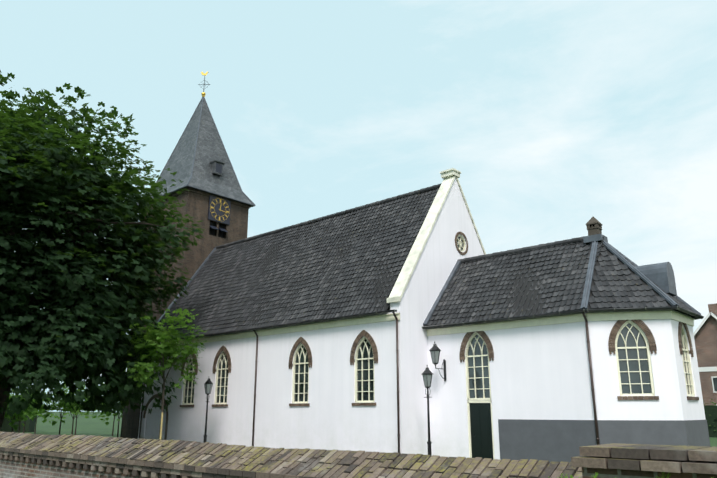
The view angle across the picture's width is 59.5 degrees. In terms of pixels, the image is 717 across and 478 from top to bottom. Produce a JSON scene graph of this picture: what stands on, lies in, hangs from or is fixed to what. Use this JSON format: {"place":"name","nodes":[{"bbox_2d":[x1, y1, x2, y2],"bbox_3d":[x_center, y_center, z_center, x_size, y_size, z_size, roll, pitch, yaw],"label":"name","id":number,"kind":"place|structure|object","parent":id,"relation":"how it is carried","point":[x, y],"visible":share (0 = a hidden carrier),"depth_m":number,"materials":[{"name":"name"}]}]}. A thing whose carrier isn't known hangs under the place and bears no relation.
{"place":"outdoors","nodes":[
{"label":"outdoors","id":0,"kind":"place"},
{"bbox_2d":[0,455,192,477],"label":"garden wall","id":1,"kind":"structure","parent":0,"point":[15,469],"depth_m":9.93,"materials":[{"name":"brick"}]},
{"bbox_2d":[127,396,141,438],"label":"door","id":2,"kind":"structure","parent":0,"point":[133,424],"depth_m":37.16,"materials":[{"name":"black wood"}]},
{"bbox_2d":[0,0,716,411],"label":"sky","id":3,"kind":"structure","parent":0,"point":[553,116],"materials":[{"name":"blue"}]},
{"bbox_2d":[16,412,716,446],"bbox_3d":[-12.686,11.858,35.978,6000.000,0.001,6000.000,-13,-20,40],"label":"ground","id":4,"kind":"structure","parent":0,"point":[96,426],"depth_m":81.54,"materials":[{"name":"green plant"}]},
{"bbox_2d":[1,411,40,431],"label":"shrubs","id":5,"kind":"object","parent":4,"relation":"on","point":[29,425],"visible":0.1,"depth_m":58.85,"materials":[{"name":"green plant"}]},
{"bbox_2d":[5,390,38,432],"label":"tree","id":6,"kind":"object","parent":4,"relation":"on","point":[24,416],"visible":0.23,"depth_m":45.05,"materials":[{"name":"green plant"}]},
{"bbox_2d":[2,386,42,431],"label":"tree","id":7,"kind":"object","parent":4,"relation":"on","point":[12,422],"visible":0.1,"depth_m":40.58,"materials":[{"name":"green plant"}]},
{"bbox_2d":[15,392,45,432],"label":"tree","id":8,"kind":"object","parent":4,"relation":"on","point":[31,414],"visible":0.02,"depth_m":50.41,"materials":[{"name":"green plant"}]},
{"bbox_2d":[29,399,56,433],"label":"tree","id":9,"kind":"object","parent":4,"relation":"on","point":[44,420],"visible":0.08,"depth_m":55.69,"materials":[{"name":"green plant"}]},
{"bbox_2d":[31,382,89,434],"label":"tree","id":10,"kind":"object","parent":4,"relation":"on","point":[60,405],"visible":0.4,"depth_m":43.10,"materials":[{"name":"green plant"}]},
{"bbox_2d":[50,385,89,433],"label":"tree","id":11,"kind":"object","parent":4,"relation":"on","point":[79,412],"visible":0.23,"depth_m":47.78,"materials":[{"name":"green plant"}]},
{"bbox_2d":[62,386,95,434],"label":"tree","id":12,"kind":"object","parent":4,"relation":"on","point":[86,417],"visible":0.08,"depth_m":52.85,"materials":[{"name":"green plant"}]},
{"bbox_2d":[0,70,203,430],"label":"chestnut tree trunk limbs","id":13,"kind":"object","parent":4,"relation":"on","point":[66,314],"visible":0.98,"depth_m":27.95,"materials":[{"name":"green plant"}]},
{"bbox_2d":[92,383,120,435],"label":"tree","id":14,"kind":"object","parent":4,"relation":"on","point":[95,416],"visible":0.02,"depth_m":50.40,"materials":[{"name":"green plant"}]},
{"bbox_2d":[101,391,122,436],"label":"tree","id":15,"kind":"object","parent":4,"relation":"on","point":[103,415],"visible":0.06,"depth_m":45.29,"materials":[{"name":"green plant"}]},
{"bbox_2d":[159,412,162,439],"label":"tree stakes","id":16,"kind":"object","parent":4,"relation":"on","point":[161,425],"visible":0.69,"depth_m":27.35,"materials":[{"name":"brown wood"}]},
{"bbox_2d":[120,308,206,439],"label":"young tree trunk limbs","id":17,"kind":"object","parent":4,"relation":"on","point":[163,350],"visible":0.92,"depth_m":28.35,"materials":[{"name":"green plant"}]},
{"bbox_2d":[120,191,248,437],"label":"tower walls","id":18,"kind":"structure","parent":4,"relation":"on","point":[196,206],"depth_m":41.90,"materials":[{"name":"brown brick"}]},
{"bbox_2d":[160,214,218,236],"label":"tower opening","id":19,"kind":"object","parent":18,"relation":"in","point":[216,231],"visible":0.06,"depth_m":43.02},
{"bbox_2d":[157,217,224,237],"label":"dark tower openings","id":20,"kind":"object","parent":18,"relation":"in","point":[220,232],"visible":0.12,"depth_m":43.15,"materials":[{"name":"black"}]},
{"bbox_2d":[138,98,253,204],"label":"spire slates","id":21,"kind":"object","parent":18,"relation":"on","point":[209,147],"visible":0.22,"depth_m":45.10,"materials":[{"name":"grey stone"}]},
{"bbox_2d":[198,77,209,91],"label":"weathervane cross","id":22,"kind":"object","parent":21,"relation":"on","point":[204,80],"visible":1,"depth_m":48.08,"materials":[{"name":"grey metal"}]},
{"bbox_2d":[201,71,208,96],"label":"weathervane","id":23,"kind":"object","parent":22,"relation":"on","point":[203,94],"visible":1,"depth_m":47.89,"materials":[{"name":"gold metal"}]},
{"bbox_2d":[210,160,224,175],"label":"dormer","id":24,"kind":"object","parent":21,"relation":"attached to","point":[213,166],"visible":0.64,"depth_m":44.35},
{"bbox_2d":[216,163,221,173],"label":"spire dormer window","id":25,"kind":"structure","parent":24,"relation":"in","point":[218,168],"depth_m":44.41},
{"bbox_2d":[137,97,254,207],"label":"spire lead hips","id":26,"kind":"object","parent":18,"relation":"on","point":[196,188],"visible":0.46,"depth_m":44.91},
{"bbox_2d":[150,187,250,208],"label":"tower cornice","id":27,"kind":"structure","parent":18,"relation":"attached to","point":[208,195],"depth_m":42.85,"materials":[{"name":"black wood"}]},
{"bbox_2d":[210,225,227,232],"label":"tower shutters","id":28,"kind":"object","parent":18,"relation":"attached to","point":[216,228],"visible":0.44,"depth_m":42.92,"materials":[{"name":"grey wood"}]},
{"bbox_2d":[208,195,230,224],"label":"clock face","id":29,"kind":"object","parent":18,"relation":"attached to","point":[218,212],"visible":0.71,"depth_m":43.23},
{"bbox_2d":[210,198,229,220],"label":"gold clock","id":30,"kind":"object","parent":29,"relation":"attached to","point":[220,209],"visible":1,"depth_m":43.35,"materials":[{"name":"gold metal"}]},
{"bbox_2d":[203,378,212,442],"bbox_3d":[-7.287,8.552,30.078,0.423,3.850,0.448,-13,-20,40],"label":"lamp post","id":31,"kind":"object","parent":4,"relation":"on","point":[208,381],"depth_m":30.29,"materials":[{"name":"black metal"}]},
{"bbox_2d":[138,313,391,452],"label":"nave walls","id":32,"kind":"structure","parent":4,"relation":"on","point":[330,417],"depth_m":28.71,"materials":[{"name":"white paint"}]},
{"bbox_2d":[143,394,167,439],"bbox_3d":[-11.427,10.291,35.224,2.604,3.082,0.020,-13,-20,40],"label":"door arch","id":33,"kind":"structure","parent":32,"relation":"attached to","point":[148,403],"depth_m":35.12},
{"bbox_2d":[139,312,599,452],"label":"downpipes","id":34,"kind":"object","parent":32,"relation":"attached to","point":[591,377],"visible":0.81,"depth_m":24.19,"materials":[{"name":"grey metal"}]},
{"bbox_2d":[157,234,700,324],"bbox_3d":[0.423,1.423,31.813,29.114,7.298,6.016,-12,-19,36],"label":"lead flashing","id":35,"kind":"object","parent":32,"relation":"attached to","point":[594,240],"visible":0.62,"depth_m":24.01,"materials":[{"name":"grey metal"}]},
{"bbox_2d":[171,310,694,345],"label":"fascia boards","id":36,"kind":"object","parent":32,"relation":"attached to","point":[642,315],"visible":0.83,"depth_m":24.52,"materials":[{"name":"beige paint"}]},
{"bbox_2d":[169,306,703,339],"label":"gutters","id":37,"kind":"object","parent":36,"relation":"on","point":[697,316],"visible":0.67,"depth_m":24.01,"materials":[{"name":"metal"}]},
{"bbox_2d":[204,306,703,336],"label":"gutter brackets","id":38,"kind":"object","parent":36,"relation":"on","point":[485,320],"visible":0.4,"depth_m":23.49,"materials":[{"name":"grey metal"}]},
{"bbox_2d":[387,168,485,302],"bbox_3d":[4.468,0.098,29.578,0.780,6.970,9.240,-13,-20,40],"label":"gable coping","id":39,"kind":"object","parent":32,"relation":"attached to","point":[448,176],"visible":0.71,"depth_m":27.97,"materials":[{"name":"paint"}]},
{"bbox_2d":[182,235,694,458],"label":"window frames","id":40,"kind":"structure","parent":32,"relation":"attached to","point":[472,400],"depth_m":24.49,"materials":[{"name":"beige wood"}]},
{"bbox_2d":[184,237,691,402],"bbox_3d":[0.925,3.508,28.607,24.563,7.700,4.627,-8,-17,27],"label":"window glass","id":41,"kind":"object","parent":40,"relation":"in","point":[634,366],"depth_m":24.50,"materials":[{"name":"grey glass"}]},
{"bbox_2d":[180,232,698,406],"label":"brick window surrounds","id":42,"kind":"object","parent":32,"relation":"attached to","point":[618,324],"depth_m":24.97,"materials":[{"name":"brown brick"}]},
{"bbox_2d":[0,431,716,477],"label":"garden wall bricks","id":43,"kind":"object","parent":4,"relation":"on","point":[175,458],"visible":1,"depth_m":6.48,"materials":[{"name":"brown brick"}]},
{"bbox_2d":[421,365,432,455],"bbox_3d":[2.625,6.707,23.490,0.423,3.920,0.448,-13,-20,40],"label":"lamp post","id":44,"kind":"object","parent":4,"relation":"on","point":[427,371],"depth_m":23.71,"materials":[{"name":"black metal"}]},
{"bbox_2d":[427,309,705,458],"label":"choir walls","id":45,"kind":"structure","parent":4,"relation":"on","point":[541,372],"depth_m":22.39,"materials":[{"name":"white paint"}]},
{"bbox_2d":[161,189,694,334],"bbox_3d":[0.988,1.639,32.377,28.629,7.200,9.480,-13,-20,40],"label":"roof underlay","id":46,"kind":"object","parent":45,"relation":"on","point":[528,287],"visible":0.05,"depth_m":26.60,"materials":[{"name":"black"}]},
{"bbox_2d":[158,183,695,339],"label":"roof tiles","id":47,"kind":"object","parent":46,"relation":"on","point":[615,285],"visible":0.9,"depth_m":29.52,"materials":[{"name":"grey tile"}]},
{"bbox_2d":[635,262,676,295],"bbox_3d":[10.779,1.551,23.333,1.600,1.200,0.900,-13,-20,40],"label":"dormer","id":48,"kind":"object","parent":47,"relation":"on","point":[661,276],"visible":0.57,"depth_m":22.77,"materials":[{"name":"grey metal"}]},
{"bbox_2d":[586,216,602,235],"bbox_3d":[9.442,-0.423,25.113,0.490,1.030,0.490,-13,-20,40],"label":"ridge chimney","id":49,"kind":"object","parent":46,"relation":"on","point":[594,225],"visible":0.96,"depth_m":24.98,"materials":[{"name":"brick"}]},
{"bbox_2d":[469,403,492,459],"bbox_3d":[4.683,7.332,23.840,0.960,2.100,0.050,-13,-20,40],"label":"door","id":50,"kind":"structure","parent":45,"relation":"in","point":[481,430],"depth_m":23.84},
{"bbox_2d":[498,419,709,462],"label":"wall plinth","id":51,"kind":"structure","parent":45,"relation":"attached to","point":[556,440],"depth_m":21.39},
{"bbox_2d":[548,472,711,477],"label":"plants","id":52,"kind":"object","parent":4,"relation":"on","point":[571,476],"visible":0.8,"depth_m":3.96,"materials":[{"name":"green plant"}]},
{"bbox_2d":[703,399,716,436],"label":"neighbour hedge","id":53,"kind":"object","parent":4,"relation":"on","point":[710,414],"visible":0.46,"depth_m":48.03,"materials":[{"name":"green plant"}]},
{"bbox_2d":[390,178,483,454],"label":"gable wall","id":54,"kind":"structure","parent":0,"point":[441,255],"depth_m":25.80,"materials":[{"name":"white paint"}]},
{"bbox_2d":[429,342,446,380],"bbox_3d":[3.202,4.901,25.124,0.444,1.558,0.895,-13,-20,40],"label":"wall lantern","id":55,"kind":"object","parent":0,"point":[434,348],"depth_m":24.95,"materials":[{"name":"metal"}]},
{"bbox_2d":[582,467,716,477],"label":"brick wall","id":56,"kind":"structure","parent":0,"point":[603,473],"depth_m":4.11,"materials":[{"name":"brown brick"}]},
{"bbox_2d":[694,315,716,404],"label":"neighbour house walls","id":57,"kind":"structure","parent":0,"point":[705,338],"depth_m":56.59,"materials":[{"name":"brown brick"}]},
{"bbox_2d":[694,312,716,404],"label":"house trim","id":58,"kind":"structure","parent":57,"relation":"attached to","point":[704,369],"depth_m":56.56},
{"bbox_2d":[713,378,716,390],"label":"window","id":59,"kind":"structure","parent":57,"relation":"in","point":[715,383],"depth_m":55.70,"materials":[{"name":"glass"}]},
{"bbox_2d":[708,303,716,314],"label":"chimney","id":60,"kind":"object","parent":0,"point":[712,308],"visible":0.56,"depth_m":57.94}
]}

